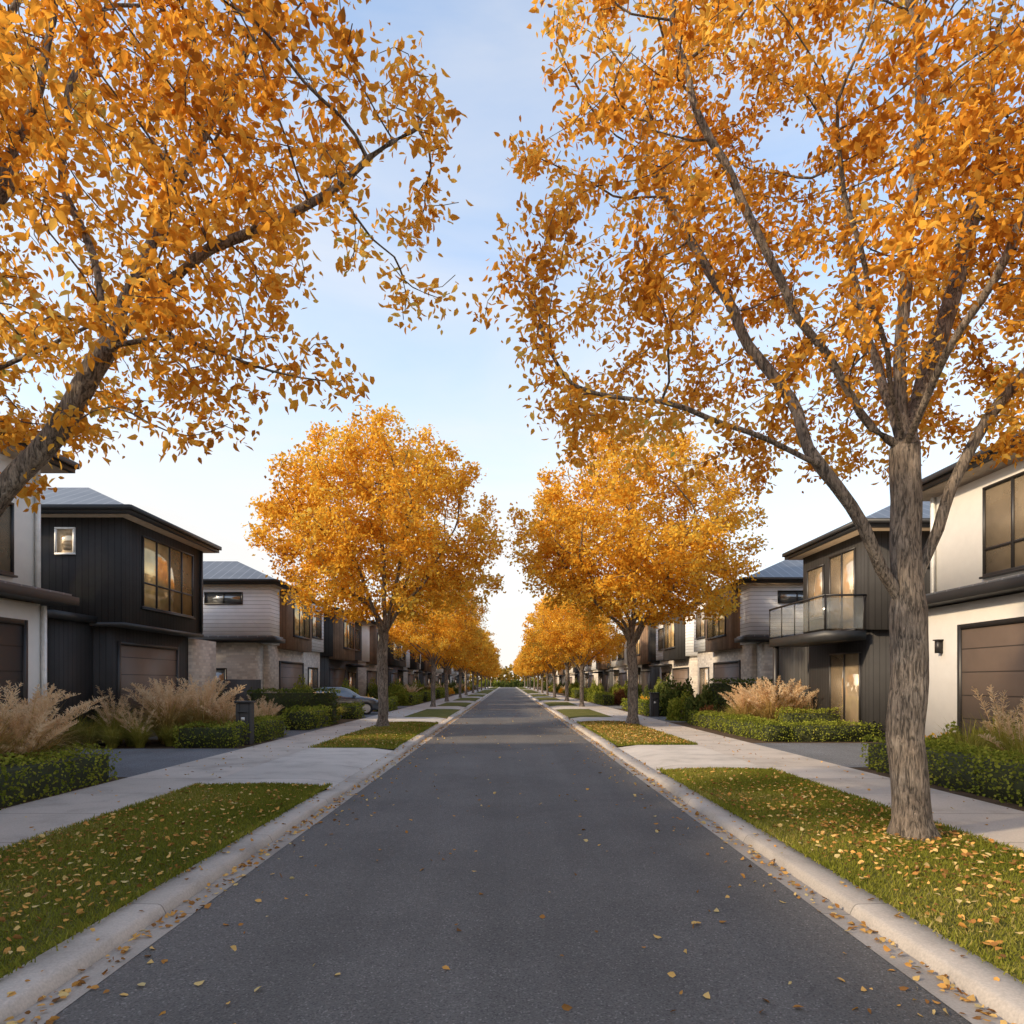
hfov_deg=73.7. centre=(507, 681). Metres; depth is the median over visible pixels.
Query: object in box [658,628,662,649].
window frame
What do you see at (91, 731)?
ornamental grass
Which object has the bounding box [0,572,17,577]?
window sill
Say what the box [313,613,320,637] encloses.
window glass
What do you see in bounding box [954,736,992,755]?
ornamental grass
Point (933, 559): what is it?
downpipe
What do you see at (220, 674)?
window glass
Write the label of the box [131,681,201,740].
ornamental grass
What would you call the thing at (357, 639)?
window glass
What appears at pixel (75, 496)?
roof
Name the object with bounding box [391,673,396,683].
garage door
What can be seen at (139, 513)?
fascia and gutter
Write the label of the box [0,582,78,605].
canopy
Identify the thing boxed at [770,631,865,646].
balcony slab
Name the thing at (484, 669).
autumn tree
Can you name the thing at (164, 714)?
ornamental grass
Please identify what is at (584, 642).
autumn tree
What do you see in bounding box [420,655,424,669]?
wall
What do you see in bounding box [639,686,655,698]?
shrub
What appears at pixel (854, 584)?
window frame
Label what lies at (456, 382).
sky
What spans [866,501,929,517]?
roof
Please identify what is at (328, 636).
wall
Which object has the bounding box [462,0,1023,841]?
autumn tree
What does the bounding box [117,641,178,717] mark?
garage door frame
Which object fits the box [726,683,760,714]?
ornamental grass
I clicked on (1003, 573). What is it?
window sill
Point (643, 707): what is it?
hedge
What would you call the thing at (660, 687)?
shrub
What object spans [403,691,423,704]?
hedge
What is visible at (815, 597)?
balcony rail
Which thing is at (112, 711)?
ornamental grass
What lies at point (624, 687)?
shrub
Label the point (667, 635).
window frame
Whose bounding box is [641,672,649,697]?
garage door
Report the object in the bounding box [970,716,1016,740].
shrub
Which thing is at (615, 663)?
wall
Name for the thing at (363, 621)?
fascia and gutter
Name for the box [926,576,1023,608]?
canopy
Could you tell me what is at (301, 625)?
window glass
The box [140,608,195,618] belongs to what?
window sill
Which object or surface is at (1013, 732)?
ornamental grass
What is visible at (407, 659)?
wall
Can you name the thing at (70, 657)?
side wing
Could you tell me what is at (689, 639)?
wall
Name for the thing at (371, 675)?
garage door
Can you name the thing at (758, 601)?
wall
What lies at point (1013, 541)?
window frame
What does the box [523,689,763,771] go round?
driveway crossing
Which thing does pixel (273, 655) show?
wall
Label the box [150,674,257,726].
ornamental grass
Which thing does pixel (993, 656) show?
garage door
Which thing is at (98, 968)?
gutter
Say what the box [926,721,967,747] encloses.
shrub
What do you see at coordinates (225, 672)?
window frame
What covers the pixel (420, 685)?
shrub
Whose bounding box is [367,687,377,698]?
shrub
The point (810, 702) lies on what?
ornamental grass
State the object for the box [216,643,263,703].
porch wall
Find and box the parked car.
[313,687,377,714]
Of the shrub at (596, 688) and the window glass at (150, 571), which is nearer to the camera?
the window glass at (150, 571)
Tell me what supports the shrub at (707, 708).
on the garden bed at (932, 786)
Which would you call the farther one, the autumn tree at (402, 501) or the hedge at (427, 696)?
the hedge at (427, 696)
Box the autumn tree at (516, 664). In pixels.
[514,654,531,688]
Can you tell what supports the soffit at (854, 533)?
attached to the wall at (870, 585)
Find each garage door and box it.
[0,622,22,729]
[121,645,175,741]
[281,663,302,692]
[331,669,344,686]
[368,672,375,689]
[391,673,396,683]
[409,675,413,684]
[423,676,426,686]
[589,676,592,687]
[603,675,607,691]
[620,673,625,686]
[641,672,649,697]
[673,669,687,690]
[714,663,737,682]
[962,622,1023,740]
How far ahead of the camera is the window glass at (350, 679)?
47.57 m
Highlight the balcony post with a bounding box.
[773,647,778,708]
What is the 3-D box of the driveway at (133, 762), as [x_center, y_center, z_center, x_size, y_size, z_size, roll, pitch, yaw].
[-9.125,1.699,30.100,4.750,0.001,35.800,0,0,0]
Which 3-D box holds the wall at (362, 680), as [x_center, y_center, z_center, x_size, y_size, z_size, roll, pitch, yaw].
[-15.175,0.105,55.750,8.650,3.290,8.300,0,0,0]
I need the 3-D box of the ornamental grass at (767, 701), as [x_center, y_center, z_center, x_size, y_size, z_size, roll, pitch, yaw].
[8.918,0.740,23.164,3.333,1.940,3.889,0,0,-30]
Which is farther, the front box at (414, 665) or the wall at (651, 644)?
the front box at (414, 665)
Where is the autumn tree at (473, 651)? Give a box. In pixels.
[403,606,490,701]
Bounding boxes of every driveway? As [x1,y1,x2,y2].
[51,706,409,776]
[606,706,867,766]
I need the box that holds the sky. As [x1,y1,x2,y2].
[0,0,1023,679]
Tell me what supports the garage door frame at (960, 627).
attached to the wall at (944, 622)
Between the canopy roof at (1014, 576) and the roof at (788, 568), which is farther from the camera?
the roof at (788, 568)
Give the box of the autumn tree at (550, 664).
[518,629,579,697]
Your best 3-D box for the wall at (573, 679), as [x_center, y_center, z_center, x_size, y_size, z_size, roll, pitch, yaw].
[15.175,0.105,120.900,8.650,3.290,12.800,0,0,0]
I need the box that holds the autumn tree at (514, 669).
[513,655,528,687]
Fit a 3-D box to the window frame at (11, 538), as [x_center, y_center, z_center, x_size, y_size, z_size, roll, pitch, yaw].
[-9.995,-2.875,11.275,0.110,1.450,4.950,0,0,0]
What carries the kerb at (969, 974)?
on the ground at (395, 748)
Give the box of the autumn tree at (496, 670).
[474,667,499,688]
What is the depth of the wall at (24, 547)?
14.07 m
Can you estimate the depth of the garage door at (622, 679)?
64.26 m
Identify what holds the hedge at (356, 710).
on the garden bed at (154, 744)
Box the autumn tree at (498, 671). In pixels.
[487,664,500,687]
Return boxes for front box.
[276,590,311,651]
[328,615,354,660]
[366,626,377,664]
[408,650,419,669]
[423,660,430,671]
[597,655,608,669]
[635,624,650,664]
[663,614,689,659]
[705,589,741,651]
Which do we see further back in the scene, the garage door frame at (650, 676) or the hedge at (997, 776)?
the garage door frame at (650, 676)
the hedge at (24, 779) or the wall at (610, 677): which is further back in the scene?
the wall at (610, 677)
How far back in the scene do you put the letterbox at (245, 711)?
18.55 m
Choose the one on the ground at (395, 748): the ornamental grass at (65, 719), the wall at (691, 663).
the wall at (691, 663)
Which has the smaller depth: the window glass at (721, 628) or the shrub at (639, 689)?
the window glass at (721, 628)
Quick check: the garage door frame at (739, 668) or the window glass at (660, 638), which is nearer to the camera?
the garage door frame at (739, 668)
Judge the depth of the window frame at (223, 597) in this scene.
30.34 m
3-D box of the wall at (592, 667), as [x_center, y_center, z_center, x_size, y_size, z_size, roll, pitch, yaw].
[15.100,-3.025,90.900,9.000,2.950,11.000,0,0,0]
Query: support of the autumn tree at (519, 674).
on the footpath at (969, 815)
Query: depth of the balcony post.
23.20 m
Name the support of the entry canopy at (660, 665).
attached to the wall at (691, 663)
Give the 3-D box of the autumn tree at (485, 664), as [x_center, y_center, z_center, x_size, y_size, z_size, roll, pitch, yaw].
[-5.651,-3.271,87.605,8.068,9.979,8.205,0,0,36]
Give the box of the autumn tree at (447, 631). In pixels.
[376,573,490,706]
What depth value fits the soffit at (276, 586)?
30.29 m
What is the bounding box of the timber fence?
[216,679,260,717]
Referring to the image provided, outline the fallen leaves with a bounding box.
[0,701,1023,1023]
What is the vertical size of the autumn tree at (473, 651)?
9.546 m
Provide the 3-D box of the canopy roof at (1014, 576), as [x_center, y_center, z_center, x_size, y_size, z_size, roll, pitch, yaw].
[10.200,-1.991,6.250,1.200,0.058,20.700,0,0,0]
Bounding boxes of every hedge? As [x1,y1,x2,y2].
[0,740,121,809]
[171,719,250,747]
[235,713,288,743]
[246,685,340,724]
[282,704,332,729]
[339,699,365,718]
[375,696,397,710]
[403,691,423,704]
[419,689,436,701]
[435,687,449,698]
[569,687,579,697]
[578,689,589,700]
[591,691,614,704]
[620,698,663,715]
[688,709,795,741]
[707,676,772,711]
[774,704,842,724]
[782,718,882,741]
[859,732,1023,806]
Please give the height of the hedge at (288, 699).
1.647 m
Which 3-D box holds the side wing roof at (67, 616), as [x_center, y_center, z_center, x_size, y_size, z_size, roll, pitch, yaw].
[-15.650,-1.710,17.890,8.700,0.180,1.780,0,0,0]
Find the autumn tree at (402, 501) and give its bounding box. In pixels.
[241,400,508,726]
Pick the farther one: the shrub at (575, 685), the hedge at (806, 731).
the shrub at (575, 685)
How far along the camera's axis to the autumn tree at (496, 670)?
159.04 m
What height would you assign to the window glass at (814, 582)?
1.660 m
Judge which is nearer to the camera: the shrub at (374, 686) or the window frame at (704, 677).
the window frame at (704, 677)
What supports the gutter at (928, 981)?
on the ground at (395, 748)
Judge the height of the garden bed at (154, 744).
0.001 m
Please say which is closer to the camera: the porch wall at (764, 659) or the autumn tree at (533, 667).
the porch wall at (764, 659)
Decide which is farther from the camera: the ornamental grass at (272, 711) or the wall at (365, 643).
the wall at (365, 643)
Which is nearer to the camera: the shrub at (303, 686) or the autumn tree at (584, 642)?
the shrub at (303, 686)
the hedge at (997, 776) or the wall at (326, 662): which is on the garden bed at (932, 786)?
the hedge at (997, 776)
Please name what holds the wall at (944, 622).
on the ground at (395, 748)
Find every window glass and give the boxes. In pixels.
[0,505,9,571]
[57,529,71,552]
[144,538,191,615]
[206,593,240,602]
[216,669,224,696]
[295,603,308,637]
[309,668,316,688]
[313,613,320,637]
[345,622,352,648]
[349,672,355,688]
[356,630,358,649]
[401,645,404,659]
[585,677,587,687]
[618,642,622,658]
[659,629,661,649]
[662,672,668,681]
[665,622,673,647]
[697,612,703,637]
[700,668,707,693]
[708,604,723,637]
[779,592,802,601]
[808,567,821,617]
[831,550,852,630]
[831,653,858,724]
[986,474,1023,572]
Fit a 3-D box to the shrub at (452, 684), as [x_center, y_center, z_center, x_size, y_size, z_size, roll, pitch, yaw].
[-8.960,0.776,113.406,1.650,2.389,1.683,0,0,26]
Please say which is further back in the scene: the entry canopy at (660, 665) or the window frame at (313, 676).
the entry canopy at (660, 665)
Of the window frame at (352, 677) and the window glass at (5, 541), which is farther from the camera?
the window frame at (352, 677)
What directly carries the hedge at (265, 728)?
on the garden bed at (154, 744)
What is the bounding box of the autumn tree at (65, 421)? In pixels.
[0,0,478,516]
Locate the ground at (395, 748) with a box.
[65,685,665,791]
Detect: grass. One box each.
[0,680,123,755]
[0,682,94,763]
[61,713,97,747]
[61,719,116,747]
[79,685,148,743]
[84,693,133,745]
[86,722,129,748]
[99,698,165,746]
[106,676,222,743]
[120,709,165,747]
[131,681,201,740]
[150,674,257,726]
[155,721,179,745]
[187,692,268,726]
[239,697,268,721]
[246,695,271,709]
[254,699,289,719]
[337,706,347,720]
[401,683,423,692]
[717,676,808,723]
[718,682,763,718]
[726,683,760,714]
[750,678,818,712]
[791,691,817,712]
[933,718,1002,750]
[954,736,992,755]
[962,685,1021,749]
[966,698,1023,759]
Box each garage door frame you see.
[0,617,27,706]
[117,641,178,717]
[279,661,303,692]
[329,667,345,686]
[367,670,376,690]
[641,670,650,688]
[672,667,688,688]
[713,660,740,682]
[957,616,1023,738]
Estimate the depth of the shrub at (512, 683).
238.08 m
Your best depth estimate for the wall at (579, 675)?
105.11 m
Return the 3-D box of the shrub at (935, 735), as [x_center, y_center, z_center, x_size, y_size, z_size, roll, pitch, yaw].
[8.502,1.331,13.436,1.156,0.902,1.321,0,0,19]
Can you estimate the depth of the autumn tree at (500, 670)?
210.26 m
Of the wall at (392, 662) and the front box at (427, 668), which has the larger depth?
the front box at (427, 668)
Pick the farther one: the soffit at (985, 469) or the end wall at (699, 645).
the end wall at (699, 645)
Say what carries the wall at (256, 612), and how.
on the wall at (273, 655)
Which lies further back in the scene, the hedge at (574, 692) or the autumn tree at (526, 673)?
the autumn tree at (526, 673)
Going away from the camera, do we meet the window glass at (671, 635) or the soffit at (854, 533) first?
the soffit at (854, 533)
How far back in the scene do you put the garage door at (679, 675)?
42.84 m
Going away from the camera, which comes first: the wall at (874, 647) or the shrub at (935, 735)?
the shrub at (935, 735)
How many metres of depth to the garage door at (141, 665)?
20.56 m
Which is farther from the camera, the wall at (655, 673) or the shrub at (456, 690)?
the shrub at (456, 690)
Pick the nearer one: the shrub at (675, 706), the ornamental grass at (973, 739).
the ornamental grass at (973, 739)
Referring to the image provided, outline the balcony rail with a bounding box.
[769,594,865,639]
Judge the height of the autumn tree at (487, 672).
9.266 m
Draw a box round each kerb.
[0,687,499,1023]
[516,687,1023,1023]
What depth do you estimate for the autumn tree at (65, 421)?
5.54 m
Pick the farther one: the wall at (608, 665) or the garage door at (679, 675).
the wall at (608, 665)
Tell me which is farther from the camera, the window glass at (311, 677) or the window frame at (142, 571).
the window glass at (311, 677)
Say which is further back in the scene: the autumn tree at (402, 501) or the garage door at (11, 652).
the autumn tree at (402, 501)
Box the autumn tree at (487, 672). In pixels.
[468,662,499,689]
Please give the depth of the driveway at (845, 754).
16.94 m
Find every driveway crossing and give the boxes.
[206,689,492,788]
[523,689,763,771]
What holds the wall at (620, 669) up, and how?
on the ground at (395, 748)
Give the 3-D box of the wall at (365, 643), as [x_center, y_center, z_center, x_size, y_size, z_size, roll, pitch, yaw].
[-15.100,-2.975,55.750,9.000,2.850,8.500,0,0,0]
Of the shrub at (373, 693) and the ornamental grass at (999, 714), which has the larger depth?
the shrub at (373, 693)
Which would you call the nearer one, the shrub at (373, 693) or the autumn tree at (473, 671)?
the shrub at (373, 693)
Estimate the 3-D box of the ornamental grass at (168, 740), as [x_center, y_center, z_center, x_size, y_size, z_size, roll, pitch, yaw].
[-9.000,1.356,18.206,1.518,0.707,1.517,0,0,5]
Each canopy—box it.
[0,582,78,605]
[346,664,368,666]
[649,664,671,666]
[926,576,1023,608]
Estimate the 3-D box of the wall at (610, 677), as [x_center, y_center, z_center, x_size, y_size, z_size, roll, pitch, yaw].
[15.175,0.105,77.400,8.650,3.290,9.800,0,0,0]
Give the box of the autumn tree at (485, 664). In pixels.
[451,627,500,694]
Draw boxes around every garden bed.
[0,687,484,808]
[531,687,1023,810]
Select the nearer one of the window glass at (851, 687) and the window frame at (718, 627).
the window glass at (851, 687)
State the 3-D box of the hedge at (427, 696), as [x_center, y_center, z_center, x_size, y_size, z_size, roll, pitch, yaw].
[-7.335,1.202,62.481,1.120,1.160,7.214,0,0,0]
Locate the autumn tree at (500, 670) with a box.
[489,663,502,687]
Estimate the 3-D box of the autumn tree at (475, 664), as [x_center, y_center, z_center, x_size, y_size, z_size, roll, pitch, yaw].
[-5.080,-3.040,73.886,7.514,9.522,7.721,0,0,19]
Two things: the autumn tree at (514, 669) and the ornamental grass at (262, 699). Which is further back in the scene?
the autumn tree at (514, 669)
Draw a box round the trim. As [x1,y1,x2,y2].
[88,622,203,637]
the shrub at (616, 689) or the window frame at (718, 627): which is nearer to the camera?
the window frame at (718, 627)
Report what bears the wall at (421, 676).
on the ground at (395, 748)
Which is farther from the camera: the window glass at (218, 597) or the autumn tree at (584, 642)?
the autumn tree at (584, 642)
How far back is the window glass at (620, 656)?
63.95 m
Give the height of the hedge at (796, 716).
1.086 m
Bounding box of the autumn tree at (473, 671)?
[464,638,497,692]
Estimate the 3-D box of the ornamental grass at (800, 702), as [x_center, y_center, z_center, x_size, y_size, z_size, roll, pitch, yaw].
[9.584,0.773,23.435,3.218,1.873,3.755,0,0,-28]
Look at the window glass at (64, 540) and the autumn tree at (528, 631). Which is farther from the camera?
the autumn tree at (528, 631)
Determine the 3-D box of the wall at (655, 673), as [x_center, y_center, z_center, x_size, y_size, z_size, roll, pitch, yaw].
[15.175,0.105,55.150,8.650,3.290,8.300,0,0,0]
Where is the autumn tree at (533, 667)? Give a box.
[521,640,569,694]
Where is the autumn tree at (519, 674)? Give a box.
[512,660,525,687]
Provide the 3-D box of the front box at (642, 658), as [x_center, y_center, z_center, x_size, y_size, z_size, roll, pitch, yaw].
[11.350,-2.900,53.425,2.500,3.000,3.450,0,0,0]
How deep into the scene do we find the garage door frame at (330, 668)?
41.50 m
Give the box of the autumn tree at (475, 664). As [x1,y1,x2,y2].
[437,621,493,697]
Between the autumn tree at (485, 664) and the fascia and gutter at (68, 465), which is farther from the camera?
the autumn tree at (485, 664)
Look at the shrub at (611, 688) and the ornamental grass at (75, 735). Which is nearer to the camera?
the ornamental grass at (75, 735)
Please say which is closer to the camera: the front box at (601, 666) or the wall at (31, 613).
the wall at (31, 613)
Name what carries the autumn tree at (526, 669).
on the footpath at (969, 815)
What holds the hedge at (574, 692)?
on the garden bed at (932, 786)
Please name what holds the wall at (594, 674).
on the ground at (395, 748)
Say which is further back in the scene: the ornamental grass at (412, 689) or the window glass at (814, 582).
the ornamental grass at (412, 689)
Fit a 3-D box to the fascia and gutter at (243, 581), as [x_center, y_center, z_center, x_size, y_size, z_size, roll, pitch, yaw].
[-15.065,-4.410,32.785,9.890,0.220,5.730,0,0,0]
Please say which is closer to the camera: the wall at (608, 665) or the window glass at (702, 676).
the window glass at (702, 676)
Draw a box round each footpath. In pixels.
[0,687,491,849]
[526,687,1023,850]
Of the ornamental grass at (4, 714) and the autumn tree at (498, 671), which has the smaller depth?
the ornamental grass at (4, 714)
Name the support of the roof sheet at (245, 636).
on the roof at (246, 640)
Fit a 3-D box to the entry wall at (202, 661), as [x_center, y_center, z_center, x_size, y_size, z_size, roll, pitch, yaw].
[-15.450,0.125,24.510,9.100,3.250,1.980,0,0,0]
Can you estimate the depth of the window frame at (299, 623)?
33.44 m
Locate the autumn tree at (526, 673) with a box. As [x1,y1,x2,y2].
[517,655,536,689]
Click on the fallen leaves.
(64, 993)
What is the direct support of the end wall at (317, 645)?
on the wall at (273, 655)
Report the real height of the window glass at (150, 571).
2.060 m
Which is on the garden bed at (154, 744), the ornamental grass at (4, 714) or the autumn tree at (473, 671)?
the ornamental grass at (4, 714)
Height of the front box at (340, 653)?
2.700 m
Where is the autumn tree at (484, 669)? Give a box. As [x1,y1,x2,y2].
[462,641,501,691]
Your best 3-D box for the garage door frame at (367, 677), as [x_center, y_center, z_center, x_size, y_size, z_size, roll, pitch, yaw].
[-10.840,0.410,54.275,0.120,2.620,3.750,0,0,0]
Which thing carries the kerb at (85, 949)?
on the ground at (395, 748)
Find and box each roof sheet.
[204,636,282,638]
[737,635,791,637]
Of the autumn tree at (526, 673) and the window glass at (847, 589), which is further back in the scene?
the autumn tree at (526, 673)
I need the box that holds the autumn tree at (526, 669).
[519,647,557,692]
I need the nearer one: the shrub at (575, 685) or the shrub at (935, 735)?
the shrub at (935, 735)
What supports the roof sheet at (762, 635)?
on the roof at (752, 639)
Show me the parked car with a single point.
(350, 696)
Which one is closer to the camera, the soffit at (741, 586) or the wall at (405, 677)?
the soffit at (741, 586)
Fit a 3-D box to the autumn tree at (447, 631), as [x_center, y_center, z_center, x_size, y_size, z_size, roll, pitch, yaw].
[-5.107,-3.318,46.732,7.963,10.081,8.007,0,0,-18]
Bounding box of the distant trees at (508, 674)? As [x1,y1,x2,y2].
[469,664,545,686]
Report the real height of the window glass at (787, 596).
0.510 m
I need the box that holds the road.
[44,687,971,1023]
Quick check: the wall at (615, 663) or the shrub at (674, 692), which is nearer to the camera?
the shrub at (674, 692)
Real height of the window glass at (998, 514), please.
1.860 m
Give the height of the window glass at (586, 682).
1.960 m
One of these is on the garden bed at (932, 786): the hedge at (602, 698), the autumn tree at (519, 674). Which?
the hedge at (602, 698)
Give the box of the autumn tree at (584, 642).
[526,584,638,706]
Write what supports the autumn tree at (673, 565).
on the lawn at (571, 713)
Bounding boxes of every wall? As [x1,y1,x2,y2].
[0,454,39,605]
[0,599,40,710]
[41,517,202,633]
[93,626,187,743]
[188,638,215,714]
[203,586,279,644]
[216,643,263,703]
[264,644,319,692]
[312,603,323,651]
[320,613,361,660]
[320,656,357,688]
[358,625,370,661]
[358,662,377,696]
[387,638,405,666]
[388,665,402,686]
[403,650,420,668]
[403,668,418,686]
[419,670,430,684]
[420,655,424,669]
[569,673,574,683]
[575,671,584,684]
[583,660,596,670]
[585,670,597,687]
[596,656,610,668]
[598,667,612,688]
[611,641,626,666]
[613,665,627,686]
[638,661,659,689]
[646,623,659,661]
[656,611,697,659]
[660,656,697,696]
[694,603,704,651]
[698,644,755,693]
[740,584,802,644]
[756,642,772,679]
[803,531,929,633]
[809,630,889,741]
[925,592,1023,737]
[930,460,1023,592]
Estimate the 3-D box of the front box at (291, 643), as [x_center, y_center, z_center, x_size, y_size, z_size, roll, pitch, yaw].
[-11.725,-2.900,33.695,2.950,2.700,3.990,0,0,0]
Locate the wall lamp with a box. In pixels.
[933,639,943,652]
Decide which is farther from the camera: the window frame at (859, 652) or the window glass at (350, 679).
the window glass at (350, 679)
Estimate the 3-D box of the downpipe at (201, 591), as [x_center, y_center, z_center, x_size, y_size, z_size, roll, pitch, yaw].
[-10.550,-3.100,23.500,0.080,2.800,0.080,0,0,0]
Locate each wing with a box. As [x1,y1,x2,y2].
[47,618,92,747]
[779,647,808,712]
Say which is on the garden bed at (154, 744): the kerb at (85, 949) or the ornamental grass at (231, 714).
the ornamental grass at (231, 714)
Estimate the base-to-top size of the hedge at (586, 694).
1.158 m
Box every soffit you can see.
[0,441,68,472]
[41,514,214,552]
[203,584,299,595]
[732,583,802,588]
[788,527,929,559]
[922,453,1023,500]
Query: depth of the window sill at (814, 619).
22.46 m
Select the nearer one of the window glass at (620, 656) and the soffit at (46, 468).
the soffit at (46, 468)
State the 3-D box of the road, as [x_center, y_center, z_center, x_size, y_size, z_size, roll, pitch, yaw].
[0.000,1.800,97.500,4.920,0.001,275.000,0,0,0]
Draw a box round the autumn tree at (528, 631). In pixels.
[521,592,610,700]
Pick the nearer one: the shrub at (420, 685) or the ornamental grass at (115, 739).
the ornamental grass at (115, 739)
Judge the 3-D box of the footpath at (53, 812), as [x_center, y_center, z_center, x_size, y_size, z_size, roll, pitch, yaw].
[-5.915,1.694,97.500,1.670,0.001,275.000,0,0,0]
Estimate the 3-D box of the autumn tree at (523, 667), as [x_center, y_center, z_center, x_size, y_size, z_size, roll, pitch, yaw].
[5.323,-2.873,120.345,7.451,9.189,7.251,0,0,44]
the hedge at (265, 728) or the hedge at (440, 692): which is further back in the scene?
the hedge at (440, 692)
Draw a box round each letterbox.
[234,701,255,744]
[649,693,659,716]
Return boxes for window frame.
[0,502,13,574]
[54,527,75,554]
[141,535,193,617]
[204,592,242,603]
[216,668,226,678]
[293,600,309,638]
[308,667,317,687]
[312,610,321,638]
[343,620,353,649]
[348,672,355,687]
[355,628,359,650]
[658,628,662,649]
[664,621,674,648]
[696,612,704,638]
[699,667,708,692]
[707,601,725,638]
[778,590,802,602]
[807,564,824,619]
[829,547,855,630]
[829,651,860,725]
[982,471,1023,575]
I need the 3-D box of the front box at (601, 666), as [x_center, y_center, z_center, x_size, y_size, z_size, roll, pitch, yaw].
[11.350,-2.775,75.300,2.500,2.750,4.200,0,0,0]
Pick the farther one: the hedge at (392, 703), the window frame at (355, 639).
the window frame at (355, 639)
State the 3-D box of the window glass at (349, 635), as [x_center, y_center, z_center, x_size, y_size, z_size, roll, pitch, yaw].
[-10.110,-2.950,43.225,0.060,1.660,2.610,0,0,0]
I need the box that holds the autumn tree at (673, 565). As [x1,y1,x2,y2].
[503,420,772,724]
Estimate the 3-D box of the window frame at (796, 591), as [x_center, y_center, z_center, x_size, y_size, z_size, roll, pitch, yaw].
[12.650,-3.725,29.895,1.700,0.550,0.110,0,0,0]
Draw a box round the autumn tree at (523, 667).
[518,652,541,691]
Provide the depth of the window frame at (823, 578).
22.02 m
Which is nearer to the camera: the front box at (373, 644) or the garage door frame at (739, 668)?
the garage door frame at (739, 668)
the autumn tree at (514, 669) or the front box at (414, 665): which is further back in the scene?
the autumn tree at (514, 669)
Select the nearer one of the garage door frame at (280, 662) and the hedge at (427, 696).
the garage door frame at (280, 662)
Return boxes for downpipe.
[34,470,40,587]
[41,606,46,741]
[200,551,202,632]
[931,497,935,592]
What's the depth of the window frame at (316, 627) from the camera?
37.37 m
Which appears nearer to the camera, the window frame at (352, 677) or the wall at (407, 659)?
the window frame at (352, 677)
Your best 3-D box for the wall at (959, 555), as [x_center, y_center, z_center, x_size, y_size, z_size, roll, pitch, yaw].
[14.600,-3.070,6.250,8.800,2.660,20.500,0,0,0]
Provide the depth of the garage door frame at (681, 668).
42.19 m
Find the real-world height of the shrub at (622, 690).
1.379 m
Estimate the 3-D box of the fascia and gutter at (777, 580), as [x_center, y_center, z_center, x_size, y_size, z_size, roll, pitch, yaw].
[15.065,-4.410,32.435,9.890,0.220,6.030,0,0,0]
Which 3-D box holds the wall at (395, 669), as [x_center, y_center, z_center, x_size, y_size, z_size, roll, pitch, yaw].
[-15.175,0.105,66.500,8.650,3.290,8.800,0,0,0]
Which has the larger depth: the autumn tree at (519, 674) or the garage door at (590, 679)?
the autumn tree at (519, 674)
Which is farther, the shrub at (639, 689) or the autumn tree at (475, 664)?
the autumn tree at (475, 664)
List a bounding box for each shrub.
[290,674,311,692]
[341,678,358,694]
[366,677,377,696]
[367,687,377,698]
[388,679,408,701]
[388,686,411,705]
[414,679,424,689]
[449,680,455,687]
[453,687,462,693]
[510,679,515,686]
[569,677,579,696]
[587,678,600,701]
[608,679,619,693]
[612,682,618,693]
[613,688,625,699]
[613,690,626,704]
[619,679,627,692]
[625,683,642,698]
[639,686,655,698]
[646,679,665,702]
[659,672,694,715]
[665,689,691,720]
[684,682,719,723]
[698,705,713,714]
[925,728,951,738]
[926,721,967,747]
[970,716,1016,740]
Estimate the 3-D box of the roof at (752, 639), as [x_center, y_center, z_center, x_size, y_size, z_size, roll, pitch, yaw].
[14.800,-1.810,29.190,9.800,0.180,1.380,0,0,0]
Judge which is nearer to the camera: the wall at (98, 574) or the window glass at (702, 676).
the wall at (98, 574)
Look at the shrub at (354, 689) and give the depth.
41.44 m
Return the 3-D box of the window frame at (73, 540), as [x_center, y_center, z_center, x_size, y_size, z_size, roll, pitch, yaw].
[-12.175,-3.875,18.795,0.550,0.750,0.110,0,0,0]
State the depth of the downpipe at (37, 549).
14.41 m
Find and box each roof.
[0,580,71,595]
[41,488,122,503]
[47,610,96,622]
[192,637,284,642]
[203,561,273,578]
[734,636,785,642]
[749,560,802,576]
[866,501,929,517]
[926,574,1023,595]
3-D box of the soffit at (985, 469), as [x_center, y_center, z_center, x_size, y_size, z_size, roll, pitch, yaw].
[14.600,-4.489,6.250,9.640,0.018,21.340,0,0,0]
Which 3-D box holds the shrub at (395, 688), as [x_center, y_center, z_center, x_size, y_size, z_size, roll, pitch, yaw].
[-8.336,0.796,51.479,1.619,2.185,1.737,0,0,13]
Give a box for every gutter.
[0,431,79,472]
[10,687,500,1023]
[41,504,221,552]
[203,579,312,597]
[327,607,368,624]
[515,687,1009,1023]
[709,577,802,597]
[782,518,929,559]
[922,429,1023,490]
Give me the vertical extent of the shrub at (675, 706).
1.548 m
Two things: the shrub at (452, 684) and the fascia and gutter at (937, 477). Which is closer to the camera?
the fascia and gutter at (937, 477)
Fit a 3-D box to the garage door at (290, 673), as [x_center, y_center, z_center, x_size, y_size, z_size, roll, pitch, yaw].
[-10.715,0.410,33.750,0.090,2.620,3.500,0,0,0]
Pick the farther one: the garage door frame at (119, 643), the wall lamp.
the garage door frame at (119, 643)
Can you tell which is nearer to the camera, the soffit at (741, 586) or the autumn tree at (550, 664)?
the soffit at (741, 586)
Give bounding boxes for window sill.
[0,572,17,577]
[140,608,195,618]
[805,617,823,621]
[979,567,1023,578]

